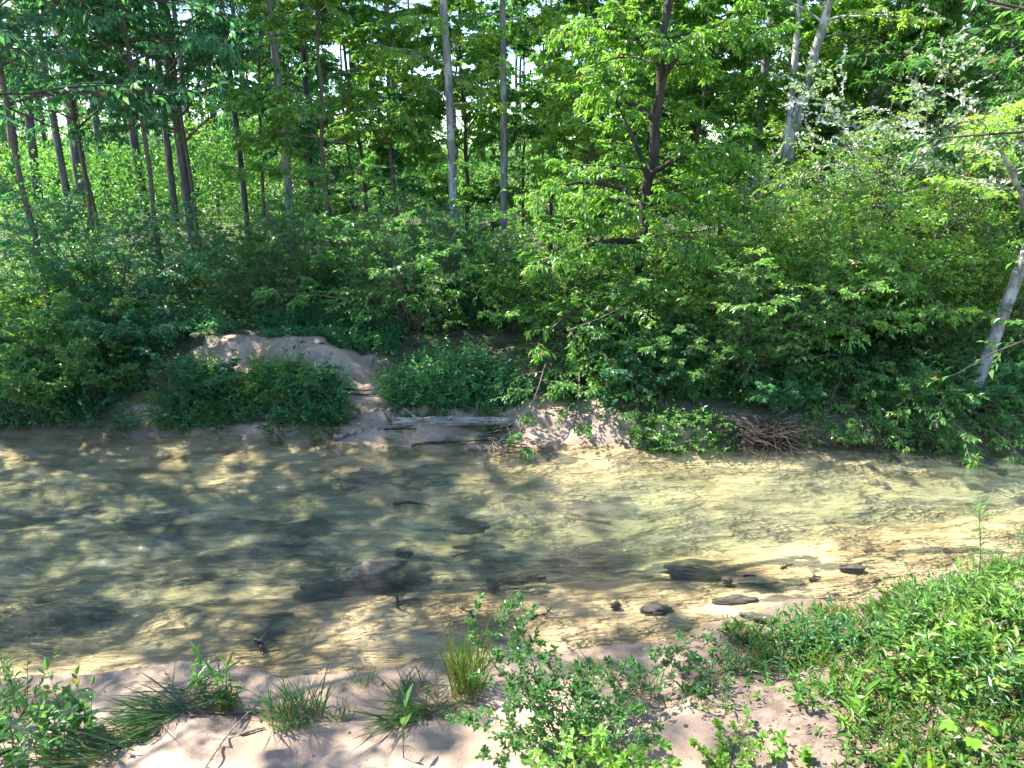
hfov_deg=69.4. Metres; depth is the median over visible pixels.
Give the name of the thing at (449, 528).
rock
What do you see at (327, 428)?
grass clump
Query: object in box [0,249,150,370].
shrub
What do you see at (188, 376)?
shrub
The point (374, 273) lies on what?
shrub
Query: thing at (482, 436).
stick
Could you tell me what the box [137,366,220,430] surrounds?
grass clump
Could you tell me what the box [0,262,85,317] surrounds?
leafy mound
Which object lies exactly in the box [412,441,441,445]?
stick
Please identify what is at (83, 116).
understorey tree
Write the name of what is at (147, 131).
pine tree
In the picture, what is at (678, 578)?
twig
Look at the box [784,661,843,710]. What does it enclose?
weed
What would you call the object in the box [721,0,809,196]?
understorey tree
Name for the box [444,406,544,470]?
brush pile
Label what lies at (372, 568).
rock
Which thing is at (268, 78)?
understorey tree
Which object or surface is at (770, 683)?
sprouts
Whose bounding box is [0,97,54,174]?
understorey tree
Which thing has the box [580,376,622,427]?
weed
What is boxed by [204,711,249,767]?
stick
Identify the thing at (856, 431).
shrub
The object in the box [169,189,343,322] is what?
shrub
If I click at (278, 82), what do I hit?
broadleaf tree
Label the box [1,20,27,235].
pine tree
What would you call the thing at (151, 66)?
understorey tree
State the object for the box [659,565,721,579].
rock
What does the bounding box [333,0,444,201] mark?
understorey tree
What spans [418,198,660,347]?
shrub
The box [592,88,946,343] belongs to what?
shrub
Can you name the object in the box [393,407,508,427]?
log
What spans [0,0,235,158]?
broadleaf tree
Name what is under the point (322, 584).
rock
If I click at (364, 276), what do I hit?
shrub
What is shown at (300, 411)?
grass clump
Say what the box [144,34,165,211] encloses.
pine tree
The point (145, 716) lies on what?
grass clump
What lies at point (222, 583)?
water
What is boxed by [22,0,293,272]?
understorey tree
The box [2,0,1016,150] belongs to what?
sky
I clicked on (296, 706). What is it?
grass clump
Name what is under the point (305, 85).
pine tree
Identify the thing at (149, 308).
leafy mound
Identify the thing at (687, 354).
shrub
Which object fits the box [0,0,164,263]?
understorey tree
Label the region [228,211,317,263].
shrub
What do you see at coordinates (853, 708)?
weed
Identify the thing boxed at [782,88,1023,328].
shrub
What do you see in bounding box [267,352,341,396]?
shrub
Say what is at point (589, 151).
understorey tree
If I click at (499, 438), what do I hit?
grass clump
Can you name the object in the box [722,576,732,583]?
rock
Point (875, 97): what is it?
broadleaf tree
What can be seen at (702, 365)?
shrub
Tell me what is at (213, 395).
leafy mound
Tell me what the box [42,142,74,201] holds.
understorey tree
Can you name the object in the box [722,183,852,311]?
shrub
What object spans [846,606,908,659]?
weed
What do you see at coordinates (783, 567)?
twig
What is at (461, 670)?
grass clump
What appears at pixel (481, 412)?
grass clump
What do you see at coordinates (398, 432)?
grass clump
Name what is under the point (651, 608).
rock
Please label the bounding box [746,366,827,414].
shrub
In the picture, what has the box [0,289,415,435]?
ground cover
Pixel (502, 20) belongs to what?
broadleaf tree
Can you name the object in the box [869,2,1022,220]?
understorey tree
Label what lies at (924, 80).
broadleaf tree
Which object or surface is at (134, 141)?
pine tree
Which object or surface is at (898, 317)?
shrub
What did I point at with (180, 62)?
pine tree
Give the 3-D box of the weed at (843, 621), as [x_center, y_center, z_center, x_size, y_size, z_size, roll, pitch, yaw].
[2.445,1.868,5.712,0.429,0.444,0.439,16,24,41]
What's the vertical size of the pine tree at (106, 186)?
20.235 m
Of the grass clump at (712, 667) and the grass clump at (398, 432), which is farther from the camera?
the grass clump at (398, 432)
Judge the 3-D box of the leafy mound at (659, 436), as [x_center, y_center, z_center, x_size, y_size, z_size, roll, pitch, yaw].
[2.430,0.626,10.505,1.829,0.704,0.838,-3,18,-9]
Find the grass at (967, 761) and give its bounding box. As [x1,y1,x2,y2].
[658,552,1023,767]
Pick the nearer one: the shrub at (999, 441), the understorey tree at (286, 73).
the shrub at (999, 441)
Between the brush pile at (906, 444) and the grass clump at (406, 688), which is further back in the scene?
the brush pile at (906, 444)
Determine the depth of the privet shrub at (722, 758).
4.76 m
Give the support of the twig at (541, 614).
on the ground at (194, 741)
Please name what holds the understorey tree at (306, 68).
on the ground at (194, 741)
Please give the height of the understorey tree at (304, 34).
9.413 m
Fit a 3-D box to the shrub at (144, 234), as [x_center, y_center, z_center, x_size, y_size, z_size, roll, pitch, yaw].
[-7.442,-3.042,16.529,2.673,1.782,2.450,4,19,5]
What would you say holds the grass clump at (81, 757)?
on the ground at (194, 741)
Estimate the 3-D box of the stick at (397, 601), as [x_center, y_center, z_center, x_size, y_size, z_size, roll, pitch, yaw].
[-1.068,2.041,6.886,0.032,0.237,0.101,-5,18,-16]
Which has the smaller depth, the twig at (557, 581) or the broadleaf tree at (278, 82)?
the twig at (557, 581)
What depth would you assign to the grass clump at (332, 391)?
11.37 m
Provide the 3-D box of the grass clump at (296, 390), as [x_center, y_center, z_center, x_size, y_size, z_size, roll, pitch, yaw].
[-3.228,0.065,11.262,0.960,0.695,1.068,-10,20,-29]
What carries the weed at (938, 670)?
on the ground at (194, 741)
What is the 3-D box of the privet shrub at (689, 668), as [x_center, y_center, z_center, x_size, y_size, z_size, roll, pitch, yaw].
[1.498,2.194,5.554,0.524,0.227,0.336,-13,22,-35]
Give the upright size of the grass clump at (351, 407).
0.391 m
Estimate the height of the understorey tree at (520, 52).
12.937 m
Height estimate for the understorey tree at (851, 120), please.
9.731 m
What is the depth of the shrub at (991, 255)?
11.74 m
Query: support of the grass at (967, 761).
on the ground at (194, 741)
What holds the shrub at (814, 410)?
on the ground at (194, 741)
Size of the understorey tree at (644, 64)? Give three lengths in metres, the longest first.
12.148 x 7.080 x 5.168 m
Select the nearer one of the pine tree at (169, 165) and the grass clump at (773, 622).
the grass clump at (773, 622)
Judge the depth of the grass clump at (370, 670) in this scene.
5.75 m
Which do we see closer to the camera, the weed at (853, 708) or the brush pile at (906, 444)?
the weed at (853, 708)
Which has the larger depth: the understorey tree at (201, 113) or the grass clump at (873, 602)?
the understorey tree at (201, 113)
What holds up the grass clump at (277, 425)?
on the ground at (194, 741)
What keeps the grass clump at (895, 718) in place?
on the ground at (194, 741)
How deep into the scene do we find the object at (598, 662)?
5.81 m
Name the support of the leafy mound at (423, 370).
on the ground at (194, 741)
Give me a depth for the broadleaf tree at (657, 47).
11.39 m
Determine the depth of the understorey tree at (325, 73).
23.80 m
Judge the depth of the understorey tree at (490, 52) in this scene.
18.93 m
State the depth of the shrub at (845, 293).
10.99 m
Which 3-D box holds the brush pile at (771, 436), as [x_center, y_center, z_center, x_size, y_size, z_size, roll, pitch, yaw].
[3.589,0.852,10.533,2.382,1.319,1.622,-8,19,-24]
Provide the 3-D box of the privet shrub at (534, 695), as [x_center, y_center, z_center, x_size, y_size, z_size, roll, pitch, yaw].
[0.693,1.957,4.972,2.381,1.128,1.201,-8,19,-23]
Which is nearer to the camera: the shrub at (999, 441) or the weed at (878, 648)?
the weed at (878, 648)
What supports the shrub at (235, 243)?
on the ground at (194, 741)
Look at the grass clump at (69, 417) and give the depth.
11.05 m
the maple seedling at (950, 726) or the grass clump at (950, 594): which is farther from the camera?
the grass clump at (950, 594)
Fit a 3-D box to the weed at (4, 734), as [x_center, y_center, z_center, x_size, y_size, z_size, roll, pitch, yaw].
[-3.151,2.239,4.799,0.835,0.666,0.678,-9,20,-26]
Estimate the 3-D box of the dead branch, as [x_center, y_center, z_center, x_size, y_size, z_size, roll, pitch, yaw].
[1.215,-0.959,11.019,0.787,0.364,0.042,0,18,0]
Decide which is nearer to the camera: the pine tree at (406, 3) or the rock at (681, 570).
the rock at (681, 570)
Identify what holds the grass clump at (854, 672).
on the ground at (194, 741)
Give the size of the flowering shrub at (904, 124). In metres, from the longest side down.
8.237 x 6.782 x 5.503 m
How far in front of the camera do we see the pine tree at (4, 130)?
40.42 m
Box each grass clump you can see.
[5,721,134,767]
[52,661,192,767]
[55,397,96,430]
[86,403,145,443]
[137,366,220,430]
[138,394,185,426]
[177,650,241,715]
[190,405,243,439]
[205,678,249,713]
[222,379,274,423]
[234,339,280,370]
[241,682,291,720]
[250,662,341,737]
[255,406,296,445]
[267,387,331,426]
[270,361,323,414]
[298,413,343,444]
[315,368,346,403]
[317,690,356,722]
[328,393,362,424]
[343,664,381,691]
[345,684,438,743]
[359,348,405,379]
[369,661,457,712]
[378,424,425,458]
[380,395,419,424]
[396,370,469,432]
[422,679,486,718]
[429,620,509,703]
[442,427,486,458]
[467,399,507,434]
[475,416,520,452]
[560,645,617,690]
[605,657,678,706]
[704,647,751,673]
[728,621,775,657]
[764,608,814,631]
[787,635,838,668]
[806,598,856,618]
[824,646,901,703]
[854,593,909,617]
[861,690,926,741]
[889,620,957,676]
[912,671,996,718]
[918,572,977,601]
[963,554,1023,581]
[984,616,1023,656]
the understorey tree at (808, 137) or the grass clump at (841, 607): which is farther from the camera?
the understorey tree at (808, 137)
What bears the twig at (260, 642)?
on the ground at (194, 741)
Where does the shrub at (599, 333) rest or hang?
on the ground at (194, 741)
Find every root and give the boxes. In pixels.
[343,392,374,394]
[346,388,378,390]
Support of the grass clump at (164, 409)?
on the ground at (194, 741)
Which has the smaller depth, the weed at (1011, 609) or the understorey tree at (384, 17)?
the weed at (1011, 609)
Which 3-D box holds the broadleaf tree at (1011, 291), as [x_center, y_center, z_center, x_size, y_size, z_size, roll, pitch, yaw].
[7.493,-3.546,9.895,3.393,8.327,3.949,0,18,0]
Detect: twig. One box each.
[252,629,279,653]
[458,606,477,617]
[532,607,551,619]
[546,577,570,583]
[669,575,686,579]
[778,562,791,569]
[806,570,822,581]
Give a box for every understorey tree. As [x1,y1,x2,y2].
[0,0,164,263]
[0,0,185,312]
[0,0,194,260]
[0,44,70,198]
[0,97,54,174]
[0,123,41,237]
[1,0,281,293]
[14,68,67,178]
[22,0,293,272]
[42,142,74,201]
[58,36,157,210]
[61,77,108,166]
[87,71,145,165]
[92,133,123,199]
[120,26,211,188]
[138,59,182,181]
[162,50,233,199]
[182,0,342,234]
[183,98,238,223]
[193,10,304,217]
[212,69,257,203]
[213,0,437,286]
[226,2,347,207]
[230,5,359,219]
[240,1,336,193]
[243,0,458,260]
[288,0,423,236]
[317,0,449,258]
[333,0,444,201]
[382,0,521,192]
[390,0,533,265]
[467,0,594,243]
[470,0,633,265]
[479,1,571,213]
[514,0,665,282]
[519,0,707,239]
[527,2,660,237]
[567,0,745,255]
[602,2,704,164]
[611,0,751,230]
[612,0,807,238]
[661,0,839,258]
[713,1,870,206]
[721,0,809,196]
[763,0,943,198]
[763,0,947,231]
[775,0,905,162]
[804,0,1022,207]
[816,0,1023,273]
[860,0,1023,305]
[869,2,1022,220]
[911,2,1023,192]
[936,0,1013,142]
[938,0,1023,176]
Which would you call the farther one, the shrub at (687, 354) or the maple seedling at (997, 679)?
the shrub at (687, 354)
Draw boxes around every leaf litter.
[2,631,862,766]
[72,319,732,432]
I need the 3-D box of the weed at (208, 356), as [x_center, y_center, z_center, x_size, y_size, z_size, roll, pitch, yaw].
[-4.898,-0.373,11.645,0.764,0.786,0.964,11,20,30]
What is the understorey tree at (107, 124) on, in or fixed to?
on the ground at (194, 741)
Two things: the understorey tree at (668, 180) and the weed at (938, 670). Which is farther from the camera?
the understorey tree at (668, 180)
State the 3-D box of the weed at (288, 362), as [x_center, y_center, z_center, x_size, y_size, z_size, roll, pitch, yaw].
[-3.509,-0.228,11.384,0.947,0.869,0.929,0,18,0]
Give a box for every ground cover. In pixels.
[0,232,1023,333]
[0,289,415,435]
[572,302,1023,423]
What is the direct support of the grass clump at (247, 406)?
on the ground at (194, 741)
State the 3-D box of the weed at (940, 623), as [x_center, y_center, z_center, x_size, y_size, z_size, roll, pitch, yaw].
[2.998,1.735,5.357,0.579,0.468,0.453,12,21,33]
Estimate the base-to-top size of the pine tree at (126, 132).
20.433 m
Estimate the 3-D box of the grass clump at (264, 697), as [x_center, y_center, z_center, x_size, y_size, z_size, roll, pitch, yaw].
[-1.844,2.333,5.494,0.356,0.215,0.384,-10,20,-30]
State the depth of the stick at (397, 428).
10.73 m
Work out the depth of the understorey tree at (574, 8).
18.47 m
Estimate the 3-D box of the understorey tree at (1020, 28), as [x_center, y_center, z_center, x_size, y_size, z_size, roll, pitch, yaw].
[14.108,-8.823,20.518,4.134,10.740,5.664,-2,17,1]
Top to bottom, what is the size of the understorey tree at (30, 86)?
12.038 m
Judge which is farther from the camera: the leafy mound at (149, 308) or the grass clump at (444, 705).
the leafy mound at (149, 308)
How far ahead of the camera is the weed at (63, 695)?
5.07 m
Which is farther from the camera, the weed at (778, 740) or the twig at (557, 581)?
the twig at (557, 581)
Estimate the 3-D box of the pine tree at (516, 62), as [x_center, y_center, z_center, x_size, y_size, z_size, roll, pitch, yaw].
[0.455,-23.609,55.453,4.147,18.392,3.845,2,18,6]
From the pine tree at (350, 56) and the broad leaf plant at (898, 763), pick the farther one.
the pine tree at (350, 56)
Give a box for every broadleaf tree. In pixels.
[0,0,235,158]
[266,0,296,279]
[365,0,520,281]
[413,0,560,272]
[513,0,801,397]
[698,0,855,253]
[758,0,943,230]
[777,0,981,253]
[785,0,1023,172]
[810,0,1019,257]
[900,0,1023,386]
[914,56,1023,391]
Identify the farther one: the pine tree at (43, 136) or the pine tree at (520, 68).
the pine tree at (520, 68)
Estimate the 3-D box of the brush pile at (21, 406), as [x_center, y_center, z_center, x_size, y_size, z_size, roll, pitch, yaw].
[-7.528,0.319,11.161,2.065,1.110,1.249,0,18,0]
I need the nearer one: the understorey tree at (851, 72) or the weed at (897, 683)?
the weed at (897, 683)
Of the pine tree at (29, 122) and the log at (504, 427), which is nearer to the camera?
the log at (504, 427)
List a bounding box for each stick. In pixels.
[184,711,258,714]
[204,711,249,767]
[384,428,416,429]
[393,501,430,505]
[396,594,398,607]
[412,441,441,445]
[430,439,509,443]
[481,434,516,438]
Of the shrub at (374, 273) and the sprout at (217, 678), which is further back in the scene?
the shrub at (374, 273)
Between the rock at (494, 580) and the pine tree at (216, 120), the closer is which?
the rock at (494, 580)
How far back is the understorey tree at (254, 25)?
22.36 m
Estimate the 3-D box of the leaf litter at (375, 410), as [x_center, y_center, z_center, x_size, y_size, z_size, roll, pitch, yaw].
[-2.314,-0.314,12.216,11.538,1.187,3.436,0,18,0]
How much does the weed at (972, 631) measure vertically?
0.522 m
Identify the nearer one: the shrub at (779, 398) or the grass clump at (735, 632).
the grass clump at (735, 632)
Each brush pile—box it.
[0,378,59,434]
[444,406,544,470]
[694,389,860,483]
[827,412,991,481]
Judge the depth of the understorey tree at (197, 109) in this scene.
46.51 m
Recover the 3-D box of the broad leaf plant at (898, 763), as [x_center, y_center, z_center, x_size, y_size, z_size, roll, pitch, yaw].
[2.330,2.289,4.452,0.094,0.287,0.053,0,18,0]
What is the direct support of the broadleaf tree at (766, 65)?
on the ground at (194, 741)
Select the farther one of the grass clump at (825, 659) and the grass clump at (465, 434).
the grass clump at (465, 434)
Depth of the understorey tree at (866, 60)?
14.54 m
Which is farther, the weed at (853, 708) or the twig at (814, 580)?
the twig at (814, 580)
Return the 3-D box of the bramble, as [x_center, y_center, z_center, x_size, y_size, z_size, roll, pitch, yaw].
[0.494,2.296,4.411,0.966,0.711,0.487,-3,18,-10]
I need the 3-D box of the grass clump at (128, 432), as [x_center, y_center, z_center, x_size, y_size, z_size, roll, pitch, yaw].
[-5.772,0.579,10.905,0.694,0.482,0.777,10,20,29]
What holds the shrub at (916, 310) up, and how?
on the ground at (194, 741)
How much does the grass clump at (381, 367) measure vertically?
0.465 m
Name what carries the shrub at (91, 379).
on the ground at (194, 741)
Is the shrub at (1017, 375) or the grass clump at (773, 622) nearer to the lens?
the grass clump at (773, 622)
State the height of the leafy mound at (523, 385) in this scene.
0.752 m
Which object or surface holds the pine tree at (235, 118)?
on the ground at (194, 741)
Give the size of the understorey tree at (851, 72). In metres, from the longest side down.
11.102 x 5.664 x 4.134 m
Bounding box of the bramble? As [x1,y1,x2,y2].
[520,723,683,767]
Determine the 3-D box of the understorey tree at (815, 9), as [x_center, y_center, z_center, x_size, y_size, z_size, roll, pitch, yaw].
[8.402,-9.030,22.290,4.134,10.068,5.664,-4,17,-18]
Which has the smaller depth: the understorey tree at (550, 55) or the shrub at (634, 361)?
the shrub at (634, 361)
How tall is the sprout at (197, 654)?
0.459 m
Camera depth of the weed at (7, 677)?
5.37 m
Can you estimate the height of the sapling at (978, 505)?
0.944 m
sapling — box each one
[956,496,1007,578]
[1005,523,1023,577]
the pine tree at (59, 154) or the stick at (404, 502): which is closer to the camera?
the stick at (404, 502)
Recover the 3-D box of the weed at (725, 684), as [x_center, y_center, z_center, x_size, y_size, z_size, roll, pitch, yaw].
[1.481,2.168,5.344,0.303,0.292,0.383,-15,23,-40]
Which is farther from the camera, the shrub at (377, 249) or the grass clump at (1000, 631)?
the shrub at (377, 249)
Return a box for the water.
[0,433,1023,677]
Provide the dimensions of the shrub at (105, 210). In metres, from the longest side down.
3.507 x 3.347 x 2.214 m
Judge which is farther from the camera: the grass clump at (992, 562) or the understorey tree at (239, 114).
the understorey tree at (239, 114)
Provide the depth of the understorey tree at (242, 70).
33.18 m
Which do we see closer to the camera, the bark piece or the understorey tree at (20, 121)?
the bark piece
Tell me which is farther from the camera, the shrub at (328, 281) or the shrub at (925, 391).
the shrub at (328, 281)
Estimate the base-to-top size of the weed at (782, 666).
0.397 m
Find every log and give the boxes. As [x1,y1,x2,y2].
[333,429,356,440]
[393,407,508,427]
[491,423,512,433]
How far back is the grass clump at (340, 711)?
5.38 m
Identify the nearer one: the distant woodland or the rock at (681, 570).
the rock at (681, 570)
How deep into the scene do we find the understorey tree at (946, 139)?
30.59 m
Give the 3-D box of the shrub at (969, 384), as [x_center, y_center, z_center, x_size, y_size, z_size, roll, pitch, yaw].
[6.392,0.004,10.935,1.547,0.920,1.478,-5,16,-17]
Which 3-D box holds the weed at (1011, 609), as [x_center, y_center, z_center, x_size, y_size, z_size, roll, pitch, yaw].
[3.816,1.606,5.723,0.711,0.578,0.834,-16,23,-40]
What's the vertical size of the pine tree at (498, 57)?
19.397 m
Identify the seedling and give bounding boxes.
[399,684,413,757]
[938,719,1000,750]
[970,661,1017,688]
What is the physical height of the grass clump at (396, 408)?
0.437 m
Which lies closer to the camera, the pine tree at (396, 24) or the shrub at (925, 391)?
the shrub at (925, 391)
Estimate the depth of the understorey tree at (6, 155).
25.04 m
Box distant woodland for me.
[0,82,1022,251]
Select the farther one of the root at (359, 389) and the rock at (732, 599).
the root at (359, 389)
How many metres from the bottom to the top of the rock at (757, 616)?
0.160 m
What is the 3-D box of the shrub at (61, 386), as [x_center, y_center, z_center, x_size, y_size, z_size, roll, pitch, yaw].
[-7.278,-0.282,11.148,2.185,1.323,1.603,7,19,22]
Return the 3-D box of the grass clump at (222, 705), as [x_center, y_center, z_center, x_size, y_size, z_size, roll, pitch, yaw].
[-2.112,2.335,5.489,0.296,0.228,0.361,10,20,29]
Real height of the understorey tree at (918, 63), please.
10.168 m
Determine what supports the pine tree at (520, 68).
on the ground at (194, 741)
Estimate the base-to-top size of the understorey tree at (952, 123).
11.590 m
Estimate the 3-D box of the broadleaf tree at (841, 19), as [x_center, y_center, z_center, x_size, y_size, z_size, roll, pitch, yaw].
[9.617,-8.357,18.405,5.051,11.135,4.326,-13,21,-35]
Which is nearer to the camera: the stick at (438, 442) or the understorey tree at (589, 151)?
the stick at (438, 442)
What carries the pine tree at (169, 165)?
on the ground at (194, 741)
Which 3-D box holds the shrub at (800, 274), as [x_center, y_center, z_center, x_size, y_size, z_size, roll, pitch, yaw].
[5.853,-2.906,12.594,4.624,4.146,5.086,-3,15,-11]
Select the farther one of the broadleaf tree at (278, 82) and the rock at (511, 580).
the broadleaf tree at (278, 82)
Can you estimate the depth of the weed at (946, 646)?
5.03 m
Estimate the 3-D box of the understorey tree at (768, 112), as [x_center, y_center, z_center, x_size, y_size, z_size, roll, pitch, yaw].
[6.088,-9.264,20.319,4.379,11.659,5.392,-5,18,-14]
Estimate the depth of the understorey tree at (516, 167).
22.15 m
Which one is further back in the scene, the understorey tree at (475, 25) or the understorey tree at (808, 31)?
the understorey tree at (475, 25)
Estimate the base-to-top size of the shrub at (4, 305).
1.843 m
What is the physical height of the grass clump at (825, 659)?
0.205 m
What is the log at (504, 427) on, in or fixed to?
on the ground at (194, 741)
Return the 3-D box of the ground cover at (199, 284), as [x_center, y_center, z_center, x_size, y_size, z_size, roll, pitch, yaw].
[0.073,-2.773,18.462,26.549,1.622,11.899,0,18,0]
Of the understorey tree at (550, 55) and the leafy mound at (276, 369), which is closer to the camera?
the leafy mound at (276, 369)
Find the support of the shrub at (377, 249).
on the ground at (194, 741)
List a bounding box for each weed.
[0,635,61,737]
[0,656,101,767]
[22,679,97,740]
[161,335,223,380]
[252,338,314,394]
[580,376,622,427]
[692,658,735,709]
[716,622,794,682]
[766,729,813,765]
[774,601,848,659]
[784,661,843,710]
[794,593,857,655]
[819,675,881,732]
[836,629,924,696]
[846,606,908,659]
[877,565,956,631]
[886,591,974,650]
[902,636,985,713]
[917,623,1000,688]
[922,550,1022,611]
[944,585,1023,677]
[946,545,1023,640]
[958,639,1023,713]
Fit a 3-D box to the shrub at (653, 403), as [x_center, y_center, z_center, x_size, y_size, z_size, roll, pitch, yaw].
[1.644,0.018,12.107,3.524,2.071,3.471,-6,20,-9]
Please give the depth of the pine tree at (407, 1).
64.77 m
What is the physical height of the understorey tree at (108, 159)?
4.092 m
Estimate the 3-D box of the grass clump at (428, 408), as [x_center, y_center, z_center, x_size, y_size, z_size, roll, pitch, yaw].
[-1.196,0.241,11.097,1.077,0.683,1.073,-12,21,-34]
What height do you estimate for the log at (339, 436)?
0.161 m
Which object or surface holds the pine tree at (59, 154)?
on the ground at (194, 741)
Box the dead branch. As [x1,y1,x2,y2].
[567,308,619,331]
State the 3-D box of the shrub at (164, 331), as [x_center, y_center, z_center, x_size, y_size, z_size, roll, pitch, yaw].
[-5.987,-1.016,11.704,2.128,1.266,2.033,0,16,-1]
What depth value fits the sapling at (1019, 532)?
5.88 m
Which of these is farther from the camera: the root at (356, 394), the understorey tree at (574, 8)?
the understorey tree at (574, 8)
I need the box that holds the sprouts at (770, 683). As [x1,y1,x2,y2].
[677,556,1023,767]
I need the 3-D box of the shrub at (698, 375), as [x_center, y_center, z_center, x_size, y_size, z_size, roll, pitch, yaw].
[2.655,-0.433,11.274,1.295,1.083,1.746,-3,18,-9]
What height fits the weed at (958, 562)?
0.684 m
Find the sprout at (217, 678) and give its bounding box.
[205,650,248,708]
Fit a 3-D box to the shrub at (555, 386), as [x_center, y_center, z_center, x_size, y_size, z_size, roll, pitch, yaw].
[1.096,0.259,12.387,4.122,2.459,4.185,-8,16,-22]
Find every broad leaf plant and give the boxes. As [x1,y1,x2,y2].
[894,746,908,767]
[927,743,945,767]
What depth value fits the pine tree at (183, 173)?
19.08 m
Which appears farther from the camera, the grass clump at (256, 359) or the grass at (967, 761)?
the grass clump at (256, 359)
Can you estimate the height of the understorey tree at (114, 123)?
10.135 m
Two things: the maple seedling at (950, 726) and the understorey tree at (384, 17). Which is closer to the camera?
the maple seedling at (950, 726)
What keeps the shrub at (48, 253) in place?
on the ground at (194, 741)
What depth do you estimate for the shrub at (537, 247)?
15.32 m
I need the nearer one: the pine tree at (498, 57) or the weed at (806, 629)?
the weed at (806, 629)
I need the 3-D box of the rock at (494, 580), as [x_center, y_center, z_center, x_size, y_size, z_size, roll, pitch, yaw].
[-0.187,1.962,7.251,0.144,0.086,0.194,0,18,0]
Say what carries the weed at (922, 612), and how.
on the ground at (194, 741)
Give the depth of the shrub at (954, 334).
11.46 m
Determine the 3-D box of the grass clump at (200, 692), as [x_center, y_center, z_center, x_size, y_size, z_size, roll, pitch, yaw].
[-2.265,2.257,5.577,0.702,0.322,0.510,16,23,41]
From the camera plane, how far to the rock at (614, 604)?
6.82 m
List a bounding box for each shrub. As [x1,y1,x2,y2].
[0,157,234,321]
[0,178,153,311]
[0,198,148,287]
[0,231,41,320]
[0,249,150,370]
[0,318,102,414]
[35,321,175,397]
[60,273,205,356]
[122,211,236,288]
[139,347,269,398]
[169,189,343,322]
[177,211,288,277]
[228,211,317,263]
[237,214,381,305]
[251,154,538,342]
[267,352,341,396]
[307,229,437,313]
[309,223,391,271]
[359,200,560,323]
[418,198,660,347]
[445,589,715,767]
[455,228,563,309]
[480,321,639,459]
[515,325,686,426]
[549,195,781,340]
[572,274,692,371]
[585,318,691,390]
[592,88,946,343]
[600,311,716,377]
[620,329,792,428]
[643,319,740,396]
[654,193,953,364]
[663,258,847,384]
[684,657,733,703]
[688,705,768,767]
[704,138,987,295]
[713,84,1023,336]
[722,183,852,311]
[727,174,1014,349]
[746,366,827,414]
[761,3,1023,298]
[764,322,991,477]
[767,376,899,466]
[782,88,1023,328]
[783,188,1023,362]
[812,369,1005,475]
[850,341,966,414]
[854,355,1023,459]
[860,217,1023,368]
[865,105,1023,358]
[871,356,1023,416]
[887,386,1023,469]
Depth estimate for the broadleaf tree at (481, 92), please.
15.61 m
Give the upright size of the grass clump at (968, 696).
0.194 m
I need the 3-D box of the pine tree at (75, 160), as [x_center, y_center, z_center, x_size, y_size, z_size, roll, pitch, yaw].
[-13.581,-13.194,22.179,4.384,18.176,3.831,11,20,30]
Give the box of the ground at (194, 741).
[0,151,1023,767]
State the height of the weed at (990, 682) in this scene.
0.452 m
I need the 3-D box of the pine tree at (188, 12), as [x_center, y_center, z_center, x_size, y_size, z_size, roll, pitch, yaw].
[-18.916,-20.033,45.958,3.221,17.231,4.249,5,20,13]
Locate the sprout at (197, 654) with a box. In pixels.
[187,641,218,689]
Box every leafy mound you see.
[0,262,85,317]
[81,255,181,319]
[162,361,238,411]
[221,339,326,408]
[363,323,522,416]
[469,360,542,415]
[616,399,745,458]
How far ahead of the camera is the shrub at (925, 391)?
10.67 m
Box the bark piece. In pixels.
[240,726,264,735]
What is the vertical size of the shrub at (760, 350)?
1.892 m
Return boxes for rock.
[292,580,360,602]
[334,560,409,595]
[394,548,413,558]
[441,520,491,534]
[486,577,499,590]
[496,572,540,585]
[536,575,546,580]
[610,601,621,608]
[639,603,673,615]
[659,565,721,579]
[712,594,757,604]
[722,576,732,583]
[739,611,779,625]
[838,563,865,573]
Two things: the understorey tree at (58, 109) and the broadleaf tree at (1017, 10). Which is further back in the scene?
the understorey tree at (58, 109)
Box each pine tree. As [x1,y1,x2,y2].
[1,0,9,160]
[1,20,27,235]
[11,1,47,238]
[26,32,57,210]
[32,24,80,250]
[41,14,94,240]
[79,37,114,224]
[117,52,153,239]
[119,10,139,215]
[129,1,186,201]
[143,1,185,249]
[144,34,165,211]
[154,2,196,246]
[170,1,202,225]
[171,0,230,201]
[179,5,208,184]
[195,1,236,205]
[203,0,252,255]
[203,10,219,216]
[231,1,255,205]
[274,2,315,258]
[333,1,375,185]
[365,0,415,203]
[372,2,403,201]
[393,0,428,178]
[488,0,513,172]
[506,0,541,184]
[507,0,536,187]
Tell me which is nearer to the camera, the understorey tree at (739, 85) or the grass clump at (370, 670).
the grass clump at (370, 670)
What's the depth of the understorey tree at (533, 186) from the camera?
24.11 m
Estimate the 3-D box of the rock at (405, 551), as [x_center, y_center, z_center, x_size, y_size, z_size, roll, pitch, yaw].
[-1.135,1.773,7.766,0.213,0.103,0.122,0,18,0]
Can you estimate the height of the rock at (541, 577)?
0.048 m
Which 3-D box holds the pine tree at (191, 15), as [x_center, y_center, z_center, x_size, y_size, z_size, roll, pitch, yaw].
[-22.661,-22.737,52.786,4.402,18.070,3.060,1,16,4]
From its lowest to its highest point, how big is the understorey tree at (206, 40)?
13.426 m
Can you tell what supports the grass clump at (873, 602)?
on the ground at (194, 741)
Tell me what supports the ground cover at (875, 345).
on the ground at (194, 741)
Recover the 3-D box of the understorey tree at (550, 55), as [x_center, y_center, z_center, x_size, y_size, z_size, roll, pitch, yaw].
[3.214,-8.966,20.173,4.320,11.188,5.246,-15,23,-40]
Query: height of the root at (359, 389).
0.046 m
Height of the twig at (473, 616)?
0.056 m
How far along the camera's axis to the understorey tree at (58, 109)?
52.33 m

